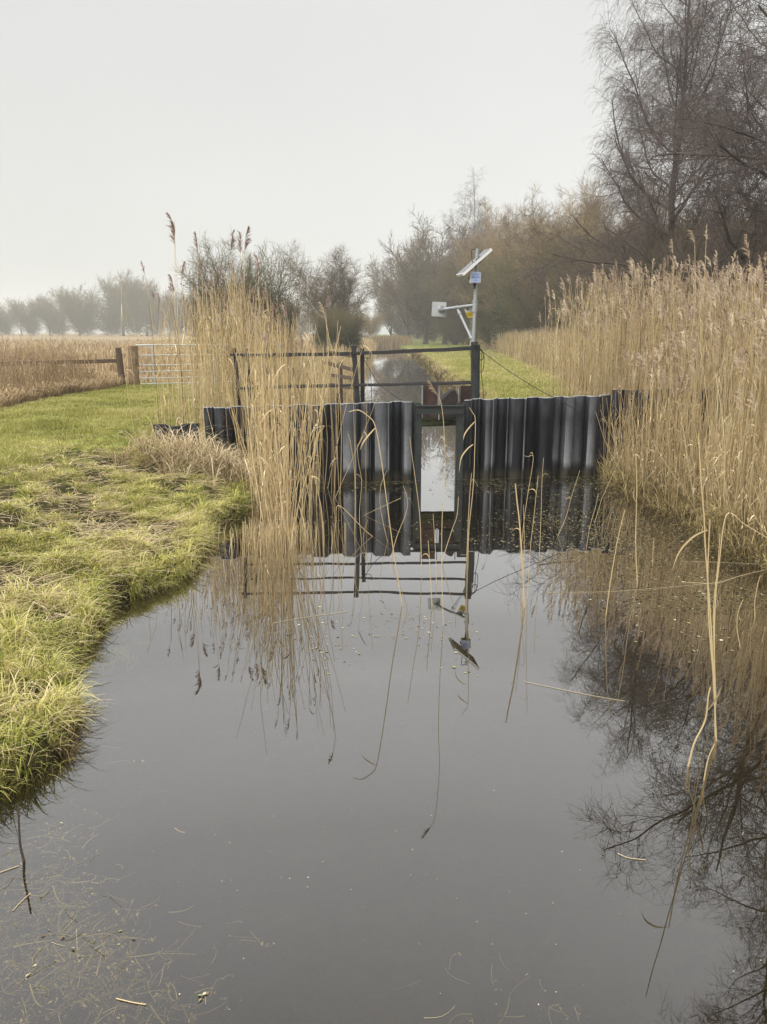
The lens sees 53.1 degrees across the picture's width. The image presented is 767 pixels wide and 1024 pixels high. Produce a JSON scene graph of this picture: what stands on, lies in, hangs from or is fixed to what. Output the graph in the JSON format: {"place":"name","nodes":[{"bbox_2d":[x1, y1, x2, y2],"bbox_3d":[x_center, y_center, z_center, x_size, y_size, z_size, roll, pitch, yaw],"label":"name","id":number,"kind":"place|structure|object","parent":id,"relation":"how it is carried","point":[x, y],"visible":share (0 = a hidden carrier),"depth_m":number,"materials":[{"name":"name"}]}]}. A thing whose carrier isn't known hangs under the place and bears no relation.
{"place":"outdoors","nodes":[
{"label":"outdoors","id":0,"kind":"place"},
{"bbox_2d":[0,370,127,406],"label":"rough grass","id":1,"kind":"structure","parent":0,"point":[9,396],"depth_m":19.65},
{"bbox_2d":[0,441,258,787],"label":"bank grass","id":2,"kind":"structure","parent":0,"point":[191,496],"depth_m":6.96,"materials":[{"name":"plant"}]},
{"bbox_2d":[0,339,338,382],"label":"field grass","id":3,"kind":"structure","parent":0,"point":[99,344],"depth_m":58.11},
{"bbox_2d":[0,333,766,1023],"bbox_3d":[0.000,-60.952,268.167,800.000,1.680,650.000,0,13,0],"label":"ground","id":4,"kind":"structure","parent":0,"point":[382,747],"depth_m":4.35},
{"bbox_2d":[25,292,58,334],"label":"bare tree","id":5,"kind":"object","parent":4,"relation":"on","point":[45,299],"visible":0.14,"depth_m":277.97,"materials":[{"name":"grey plant"}]},
{"bbox_2d":[0,324,100,390],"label":"rough reeds","id":6,"kind":"object","parent":4,"relation":"on","point":[10,372],"visible":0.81,"depth_m":21.58,"materials":[{"name":"beige plant"}]},
{"bbox_2d":[0,572,102,800],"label":"tall bank grass","id":7,"kind":"structure","parent":4,"relation":"on","point":[17,625],"depth_m":4.85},
{"bbox_2d":[2,347,125,384],"bbox_3d":[-10.495,-4.195,22.835,5.406,1.351,0.209,-2,13,-9],"label":"wooden fence","id":8,"kind":"object","parent":4,"relation":"on","point":[118,360],"visible":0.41,"depth_m":23.04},
{"bbox_2d":[56,281,96,335],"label":"bare tree","id":9,"kind":"object","parent":4,"relation":"on","point":[80,299],"visible":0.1,"depth_m":268.12,"materials":[{"name":"grey plant"}]},
{"bbox_2d":[0,445,222,735],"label":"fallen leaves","id":10,"kind":"object","parent":4,"relation":"on","point":[52,615],"visible":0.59,"depth_m":7.91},
{"bbox_2d":[0,381,227,725],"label":"lawn grass","id":11,"kind":"structure","parent":4,"relation":"on","point":[120,415],"depth_m":12.66,"materials":[{"name":"plant"}]},
{"bbox_2d":[39,521,208,722],"bbox_3d":[-1.867,0.771,6.386,0.759,0.488,4.156,0,13,0],"label":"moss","id":12,"kind":"object","parent":4,"relation":"on","point":[115,655],"visible":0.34,"depth_m":5.63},
{"bbox_2d":[95,268,159,335],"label":"bare tree","id":13,"kind":"object","parent":4,"relation":"on","point":[116,294],"visible":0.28,"depth_m":250.67,"materials":[{"name":"grey plant"}]},
{"bbox_2d":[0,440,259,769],"bbox_3d":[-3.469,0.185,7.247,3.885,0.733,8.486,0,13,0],"label":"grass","id":14,"kind":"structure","parent":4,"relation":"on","point":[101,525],"depth_m":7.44,"materials":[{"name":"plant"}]},
{"bbox_2d":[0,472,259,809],"bbox_3d":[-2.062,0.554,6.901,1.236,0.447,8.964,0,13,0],"label":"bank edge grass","id":15,"kind":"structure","parent":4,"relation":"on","point":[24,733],"depth_m":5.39,"materials":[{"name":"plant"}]},
{"bbox_2d":[128,346,139,384],"bbox_3d":[-7.492,-4.271,23.029,0.345,1.411,0.342,0,13,0],"label":"gate post","id":16,"kind":"object","parent":4,"relation":"on","point":[133,356],"visible":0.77,"depth_m":22.90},
{"bbox_2d":[135,344,283,384],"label":"field gate","id":17,"kind":"structure","parent":16,"relation":"attached to","point":[153,371],"depth_m":23.38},
{"bbox_2d":[109,275,176,335],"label":"bare tree","id":18,"kind":"object","parent":4,"relation":"on","point":[139,283],"visible":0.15,"depth_m":253.99,"materials":[{"name":"grey plant"}]},
{"bbox_2d":[101,431,203,470],"bbox_3d":[-3.110,-0.949,11.298,1.591,0.593,2.818,0,13,0],"label":"straw mound","id":19,"kind":"object","parent":4,"relation":"on","point":[139,447],"visible":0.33,"depth_m":10.43,"materials":[{"name":"beige plant"}]},
{"bbox_2d":[119,286,220,446],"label":"reed bank","id":20,"kind":"structure","parent":4,"relation":"on","point":[176,385],"depth_m":11.59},
{"bbox_2d":[164,212,174,402],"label":"reed stem","id":21,"kind":"object","parent":20,"relation":"on","point":[170,226],"visible":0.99,"depth_m":11.65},
{"bbox_2d":[117,414,265,495],"bbox_3d":[-2.453,-0.770,10.626,2.852,1.062,2.189,0,13,0],"label":"straw mound","id":22,"kind":"object","parent":4,"relation":"on","point":[209,456],"visible":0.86,"depth_m":10.48,"materials":[{"name":"plant"}]},
{"bbox_2d":[0,270,385,336],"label":"undergrowth","id":23,"kind":"object","parent":4,"relation":"on","point":[74,312],"visible":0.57,"depth_m":248.93,"materials":[{"name":"plant"}]},
{"bbox_2d":[176,280,246,372],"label":"bush","id":24,"kind":"object","parent":4,"relation":"on","point":[195,303],"visible":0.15,"depth_m":28.63,"materials":[{"name":"brown plant"}]},
{"bbox_2d":[148,260,316,441],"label":"reed bank","id":25,"kind":"structure","parent":4,"relation":"on","point":[226,340],"depth_m":12.64,"materials":[{"name":"plant"}]},
{"bbox_2d":[139,261,161,411],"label":"reed stem","id":26,"kind":"object","parent":25,"relation":"on","point":[152,324],"visible":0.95,"depth_m":11.94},
{"bbox_2d":[169,220,179,416],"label":"reed stem","id":27,"kind":"object","parent":25,"relation":"on","point":[173,236],"visible":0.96,"depth_m":11.71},
{"bbox_2d":[167,274,185,421],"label":"reed stem","id":28,"kind":"object","parent":25,"relation":"on","point":[171,282],"visible":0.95,"depth_m":11.82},
{"bbox_2d":[181,261,190,417],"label":"reed stem","id":29,"kind":"object","parent":25,"relation":"on","point":[182,273],"visible":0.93,"depth_m":11.86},
{"bbox_2d":[192,231,200,409],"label":"reed stem","id":30,"kind":"object","parent":25,"relation":"on","point":[195,240],"visible":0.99,"depth_m":11.75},
{"bbox_2d":[198,259,210,404],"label":"reed stem","id":31,"kind":"object","parent":25,"relation":"on","point":[202,305],"visible":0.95,"depth_m":11.85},
{"bbox_2d":[230,230,236,379],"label":"reed stem","id":32,"kind":"object","parent":25,"relation":"on","point":[233,241],"visible":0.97,"depth_m":11.82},
{"bbox_2d":[236,230,241,380],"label":"reed stem","id":33,"kind":"object","parent":25,"relation":"on","point":[239,244],"visible":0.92,"depth_m":11.73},
{"bbox_2d":[244,226,251,383],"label":"reed stem","id":34,"kind":"object","parent":25,"relation":"on","point":[247,239],"visible":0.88,"depth_m":11.69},
{"bbox_2d":[170,227,320,366],"bbox_3d":[-5.471,-8.008,29.995,5.613,5.826,5.191,-6,14,-22],"label":"bush","id":35,"kind":"object","parent":4,"relation":"on","point":[269,295],"visible":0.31,"depth_m":29.37,"materials":[{"name":"brown plant"}]},
{"bbox_2d":[193,499,367,557],"bbox_3d":[-1.075,0.172,8.232,1.781,0.609,0.961,-4,14,-18],"label":"reed stubble","id":36,"kind":"object","parent":4,"relation":"on","point":[269,533],"visible":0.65,"depth_m":8.14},
{"bbox_2d":[257,283,315,364],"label":"bush","id":37,"kind":"object","parent":4,"relation":"on","point":[292,310],"visible":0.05,"depth_m":32.71,"materials":[{"name":"brown plant"}]},
{"bbox_2d":[289,338,347,405],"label":"reed bank","id":38,"kind":"structure","parent":4,"relation":"on","point":[318,401],"depth_m":19.49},
{"bbox_2d":[274,238,379,324],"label":"bare tree","id":39,"kind":"object","parent":4,"relation":"on","point":[337,289],"visible":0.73,"depth_m":52.65,"materials":[{"name":"brown plant"}]},
{"bbox_2d":[301,303,353,356],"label":"bush","id":40,"kind":"object","parent":4,"relation":"on","point":[320,326],"visible":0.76,"depth_m":47.42,"materials":[{"name":"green plant"}]},
{"bbox_2d":[322,350,354,403],"bbox_3d":[-1.260,-3.728,21.424,0.124,1.477,3.781,-4,14,-17],"label":"wooden fence","id":41,"kind":"object","parent":4,"relation":"on","point":[342,376],"visible":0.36,"depth_m":21.09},
{"bbox_2d":[324,298,369,351],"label":"bush","id":42,"kind":"object","parent":4,"relation":"on","point":[354,330],"visible":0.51,"depth_m":50.23,"materials":[{"name":"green plant"}]},
{"bbox_2d":[352,306,389,338],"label":"bare tree","id":43,"kind":"object","parent":4,"relation":"on","point":[374,323],"visible":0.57,"depth_m":106.37,"materials":[{"name":"brown plant"}]},
{"bbox_2d":[362,264,414,334],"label":"bare tree","id":44,"kind":"object","parent":4,"relation":"on","point":[387,324],"visible":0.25,"depth_m":143.61,"materials":[{"name":"brown plant"}]},
{"bbox_2d":[368,333,413,348],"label":"reeds","id":45,"kind":"object","parent":4,"relation":"on","point":[388,342],"visible":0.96,"depth_m":105.06,"materials":[{"name":"beige plant"}]},
{"bbox_2d":[366,236,440,338],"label":"bare tree","id":46,"kind":"object","parent":4,"relation":"on","point":[406,324],"visible":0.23,"depth_m":129.27,"materials":[{"name":"brown plant"}]},
{"bbox_2d":[364,220,468,343],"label":"bare tree","id":47,"kind":"object","parent":4,"relation":"on","point":[419,270],"visible":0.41,"depth_m":108.21,"materials":[{"name":"brown plant"}]},
{"bbox_2d":[382,204,471,343],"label":"bare tree","id":48,"kind":"object","parent":4,"relation":"on","point":[425,240],"visible":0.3,"depth_m":107.78,"materials":[{"name":"brown plant"}]},
{"bbox_2d":[408,258,461,344],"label":"bush","id":49,"kind":"object","parent":4,"relation":"on","point":[443,331],"visible":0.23,"depth_m":104.87,"materials":[{"name":"brown plant"}]},
{"bbox_2d":[411,352,495,400],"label":"bank edge grass","id":50,"kind":"structure","parent":4,"relation":"on","point":[444,372],"depth_m":35.02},
{"bbox_2d":[431,253,490,344],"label":"bush","id":51,"kind":"object","parent":4,"relation":"on","point":[459,328],"visible":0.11,"depth_m":89.88,"materials":[{"name":"brown plant"}]},
{"bbox_2d":[435,167,508,345],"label":"birch tree","id":52,"kind":"object","parent":4,"relation":"on","point":[474,223],"visible":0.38,"depth_m":81.41,"materials":[{"name":"brown plant"}]},
{"bbox_2d":[437,242,507,348],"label":"bush","id":53,"kind":"object","parent":4,"relation":"on","point":[482,324],"visible":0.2,"depth_m":74.31,"materials":[{"name":"brown plant"}]},
{"bbox_2d":[436,198,555,309],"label":"bare tree","id":54,"kind":"object","parent":4,"relation":"on","point":[484,228],"visible":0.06,"depth_m":88.38,"materials":[{"name":"brown plant"}]},
{"bbox_2d":[469,247,525,351],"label":"bush","id":55,"kind":"object","parent":4,"relation":"on","point":[503,325],"visible":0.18,"depth_m":66.62,"materials":[{"name":"brown plant"}]},
{"bbox_2d":[408,347,609,438],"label":"path grass","id":56,"kind":"structure","parent":4,"relation":"on","point":[505,383],"depth_m":32.22,"materials":[{"name":"plant"}]},
{"bbox_2d":[467,237,565,338],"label":"bush","id":57,"kind":"object","parent":4,"relation":"on","point":[518,308],"visible":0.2,"depth_m":58.91,"materials":[{"name":"brown plant"}]},
{"bbox_2d":[442,186,617,327],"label":"bare tree","id":58,"kind":"object","parent":4,"relation":"on","point":[487,242],"visible":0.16,"depth_m":74.70,"materials":[{"name":"brown plant"}]},
{"bbox_2d":[452,191,612,330],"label":"bare tree","id":59,"kind":"object","parent":4,"relation":"on","point":[501,257],"visible":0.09,"depth_m":68.92,"materials":[{"name":"brown plant"}]},
{"bbox_2d":[490,171,621,311],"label":"bare tree","id":60,"kind":"object","parent":4,"relation":"on","point":[545,216],"visible":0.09,"depth_m":59.71,"materials":[{"name":"brown plant"}]},
{"bbox_2d":[508,223,604,332],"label":"bush","id":61,"kind":"object","parent":4,"relation":"on","point":[541,309],"visible":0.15,"depth_m":51.97,"materials":[{"name":"brown plant"}]},
{"bbox_2d":[388,187,758,344],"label":"wood undergrowth","id":62,"kind":"object","parent":4,"relation":"on","point":[419,334],"visible":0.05,"depth_m":132.00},
{"bbox_2d":[524,210,631,334],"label":"bush","id":63,"kind":"object","parent":4,"relation":"on","point":[553,300],"visible":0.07,"depth_m":44.34,"materials":[{"name":"brown plant"}]},
{"bbox_2d":[511,157,667,305],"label":"bare tree","id":64,"kind":"object","parent":4,"relation":"on","point":[529,222],"visible":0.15,"depth_m":50.14,"materials":[{"name":"brown plant"}]},
{"bbox_2d":[459,310,763,416],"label":"reeds","id":65,"kind":"object","parent":4,"relation":"on","point":[520,348],"visible":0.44,"depth_m":36.12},
{"bbox_2d":[540,226,685,339],"bbox_3d":[12.102,-10.934,39.499,8.321,7.713,6.832,4,14,15],"label":"bush","id":66,"kind":"object","parent":4,"relation":"on","point":[569,266],"visible":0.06,"depth_m":39.17,"materials":[{"name":"brown plant"}]},
{"bbox_2d":[484,0,766,348],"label":"bare tree","id":67,"kind":"object","parent":4,"relation":"on","point":[729,242],"visible":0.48,"depth_m":17.71,"materials":[{"name":"brown plant"}]},
{"bbox_2d":[566,185,719,308],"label":"bare tree","id":68,"kind":"object","parent":4,"relation":"on","point":[606,239],"visible":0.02,"depth_m":40.03,"materials":[{"name":"brown plant"}]},
{"bbox_2d":[567,216,730,339],"bbox_3d":[11.749,-9.421,33.980,7.781,7.314,6.927,1,13,5],"label":"bush","id":69,"kind":"object","parent":4,"relation":"on","point":[590,277],"visible":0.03,"depth_m":33.87,"materials":[{"name":"brown plant"}]},
{"bbox_2d":[552,0,766,342],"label":"birch tree","id":70,"kind":"object","parent":4,"relation":"on","point":[682,63],"visible":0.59,"depth_m":27.27,"materials":[{"name":"brown plant"}]},
{"bbox_2d":[620,196,731,286],"bbox_3d":[14.027,-10.426,35.508,6.574,8.066,6.500,1,13,5],"label":"bare tree","id":71,"kind":"object","parent":4,"relation":"on","point":[650,226],"visible":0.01,"depth_m":34.93,"materials":[{"name":"brown plant"}]},
{"bbox_2d":[592,0,766,308],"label":"bare tree","id":72,"kind":"object","parent":4,"relation":"on","point":[736,130],"visible":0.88,"depth_m":15.80,"materials":[{"name":"brown plant"}]},
{"bbox_2d":[595,453,766,568],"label":"reed litter","id":73,"kind":"object","parent":4,"relation":"on","point":[752,550],"visible":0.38,"depth_m":8.93,"materials":[{"name":"plant"}]},
{"bbox_2d":[600,210,763,324],"bbox_3d":[12.421,-8.293,30.241,7.147,6.625,5.868,0,13,1],"label":"bush","id":74,"kind":"object","parent":4,"relation":"on","point":[643,266],"depth_m":30.32,"materials":[{"name":"brown plant"}]},
{"bbox_2d":[622,204,766,333],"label":"bush","id":75,"kind":"object","parent":4,"relation":"on","point":[657,246],"visible":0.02,"depth_m":27.75,"materials":[{"name":"brown plant"}]},
{"bbox_2d":[636,201,766,288],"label":"bare tree","id":76,"kind":"object","parent":4,"relation":"on","point":[667,231],"depth_m":30.62,"materials":[{"name":"brown plant"}]},
{"bbox_2d":[655,202,766,378],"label":"bush","id":77,"kind":"object","parent":4,"relation":"on","point":[690,255],"visible":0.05,"depth_m":24.69,"materials":[{"name":"brown plant"}]},
{"bbox_2d":[690,44,766,257],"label":"bare tree","id":78,"kind":"object","parent":4,"relation":"on","point":[764,108],"visible":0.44,"depth_m":18.00,"materials":[{"name":"brown plant"}]},
{"bbox_2d":[0,0,766,334],"label":"sky","id":79,"kind":"structure","parent":0,"point":[319,124],"materials":[{"name":"white"}]},
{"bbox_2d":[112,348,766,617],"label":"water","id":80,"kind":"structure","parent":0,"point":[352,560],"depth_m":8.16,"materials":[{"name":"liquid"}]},
{"bbox_2d":[17,807,28,890],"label":"reed stem","id":81,"kind":"object","parent":80,"relation":"on","point":[21,851],"visible":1,"depth_m":3.26,"materials":[{"name":"brown plant"}]},
{"bbox_2d":[195,300,377,546],"bbox_3d":[-1.355,-1.189,9.451,2.564,2.812,3.811,0,13,0],"label":"reed clump","id":82,"kind":"object","parent":80,"relation":"on","point":[274,467],"visible":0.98,"depth_m":9.03,"materials":[{"name":"plant"}]},
{"bbox_2d":[0,746,580,1023],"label":"water weed","id":83,"kind":"object","parent":80,"relation":"on","point":[73,946],"visible":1,"depth_m":2.81,"materials":[{"name":"plant"}]},
{"bbox_2d":[290,302,328,549],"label":"reed stem","id":84,"kind":"object","parent":80,"relation":"on","point":[322,308],"visible":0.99,"depth_m":7.65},
{"bbox_2d":[313,426,323,546],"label":"reed stem","id":85,"kind":"object","parent":80,"relation":"on","point":[316,485],"visible":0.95,"depth_m":7.91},
{"bbox_2d":[286,337,377,402],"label":"reeds","id":86,"kind":"object","parent":80,"relation":"on","point":[371,345],"visible":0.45,"depth_m":34.72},
{"bbox_2d":[349,410,402,621],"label":"reed stem","id":87,"kind":"object","parent":80,"relation":"on","point":[386,501],"visible":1,"depth_m":6.12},
{"bbox_2d":[10,495,760,1019],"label":"floating specks","id":88,"kind":"object","parent":80,"relation":"on","point":[314,815],"visible":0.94,"depth_m":3.33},
{"bbox_2d":[410,441,421,589],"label":"reed stem","id":89,"kind":"object","parent":80,"relation":"on","point":[419,513],"visible":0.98,"depth_m":6.99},
{"bbox_2d":[427,380,444,642],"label":"reed stem","id":90,"kind":"object","parent":80,"relation":"on","point":[433,389],"visible":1,"depth_m":5.69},
{"bbox_2d":[152,385,738,483],"bbox_3d":[1.081,-1.010,12.132,9.016,2.026,1.124,-2,13,-6],"label":"sheet pile weir","id":91,"kind":"object","parent":80,"relation":"in","point":[561,438],"visible":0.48,"depth_m":11.73,"materials":[{"name":"metal"}]},
{"bbox_2d":[230,342,477,405],"bbox_3d":[-0.404,-1.773,11.716,3.769,1.606,0.116,-1,13,-5],"label":"steel railing","id":92,"kind":"object","parent":91,"relation":"on","point":[474,375],"visible":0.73,"depth_m":11.61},
{"bbox_2d":[470,344,483,398],"bbox_3d":[1.427,-2.111,11.697,0.246,0.869,0.034,0,13,0],"label":"cable","id":93,"kind":"object","parent":92,"relation":"hanging from","point":[478,349],"visible":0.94,"depth_m":11.65,"materials":[{"name":"black rubber"}]},
{"bbox_2d":[480,350,580,412],"bbox_3d":[2.193,-1.953,11.486,1.566,0.934,0.158,3,14,14],"label":"cable","id":94,"kind":"object","parent":92,"relation":"attached to","point":[528,383],"visible":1,"depth_m":11.44,"materials":[{"name":"black rubber"}]},
{"bbox_2d":[242,345,479,406],"bbox_3d":[-0.323,-1.890,12.323,3.820,1.554,0.100,-1,13,-5],"label":"steel railing","id":95,"kind":"object","parent":91,"relation":"on","point":[362,377],"visible":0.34,"depth_m":12.22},
{"bbox_2d":[431,248,491,341],"bbox_3d":[1.288,-3.388,12.214,0.566,1.476,1.167,-6,14,-24],"label":"gauge mast","id":96,"kind":"object","parent":95,"relation":"attached to","point":[439,309],"visible":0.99,"depth_m":12.01,"materials":[{"name":"white metal"}]},
{"bbox_2d":[285,476,628,501],"bbox_3d":[1.047,-0.299,10.901,5.025,0.002,1.706,-2,13,-8],"label":"pond scum","id":97,"kind":"object","parent":80,"relation":"on","point":[495,486],"visible":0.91,"depth_m":11.36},
{"bbox_2d":[459,407,475,568],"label":"reed stem","id":98,"kind":"object","parent":80,"relation":"on","point":[474,468],"visible":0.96,"depth_m":7.06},
{"bbox_2d":[278,483,757,675],"bbox_3d":[1.099,0.335,8.192,4.774,0.002,6.700,-2,13,-10],"label":"duckweed","id":99,"kind":"object","parent":80,"relation":"on","point":[544,557],"visible":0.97,"depth_m":7.93,"materials":[{"name":"plant"}]},
{"bbox_2d":[515,484,524,623],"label":"reed stem","id":100,"kind":"object","parent":80,"relation":"on","point":[519,528],"visible":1,"depth_m":6.18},
{"bbox_2d":[604,510,624,631],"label":"reed stem","id":101,"kind":"object","parent":80,"relation":"on","point":[611,573],"visible":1,"depth_m":6.05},
{"bbox_2d":[491,481,766,613],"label":"pond scum","id":102,"kind":"object","parent":80,"relation":"on","point":[678,533],"visible":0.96,"depth_m":8.00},
{"bbox_2d":[633,454,637,583],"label":"reed stem","id":103,"kind":"object","parent":80,"relation":"on","point":[636,518],"visible":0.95,"depth_m":6.73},
{"bbox_2d":[530,250,766,542],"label":"reed bed","id":104,"kind":"object","parent":80,"relation":"on","point":[741,351],"visible":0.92,"depth_m":11.19,"materials":[{"name":"plant"}]},
{"bbox_2d":[742,234,762,431],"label":"reed stem","id":105,"kind":"object","parent":104,"relation":"on","point":[746,243],"visible":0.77,"depth_m":9.99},
{"bbox_2d":[598,390,766,554],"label":"reed bed edge","id":106,"kind":"object","parent":80,"relation":"on","point":[716,485],"visible":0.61,"depth_m":9.24,"materials":[{"name":"plant"}]},
{"bbox_2d":[672,433,716,763],"bbox_3d":[1.652,0.507,4.046,0.384,1.845,0.066,-3,14,-13],"label":"reed stem","id":107,"kind":"object","parent":80,"relation":"on","point":[691,538],"visible":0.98,"depth_m":4.03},
{"bbox_2d":[685,685,722,790],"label":"reed stem","id":108,"kind":"object","parent":80,"relation":"on","point":[713,702],"visible":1,"depth_m":3.94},
{"bbox_2d":[701,743,714,804],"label":"reed stem","id":109,"kind":"object","parent":80,"relation":"on","point":[705,774],"visible":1,"depth_m":3.86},
{"bbox_2d":[707,520,715,759],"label":"reed stem","id":110,"kind":"object","parent":80,"relation":"on","point":[709,632],"visible":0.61,"depth_m":4.13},
{"bbox_2d":[712,539,719,690],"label":"reed stem","id":111,"kind":"object","parent":80,"relation":"on","point":[713,603],"visible":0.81,"depth_m":5.00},
{"bbox_2d":[713,513,766,724],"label":"reed stem","id":112,"kind":"object","parent":80,"relation":"on","point":[716,592],"visible":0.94,"depth_m":4.49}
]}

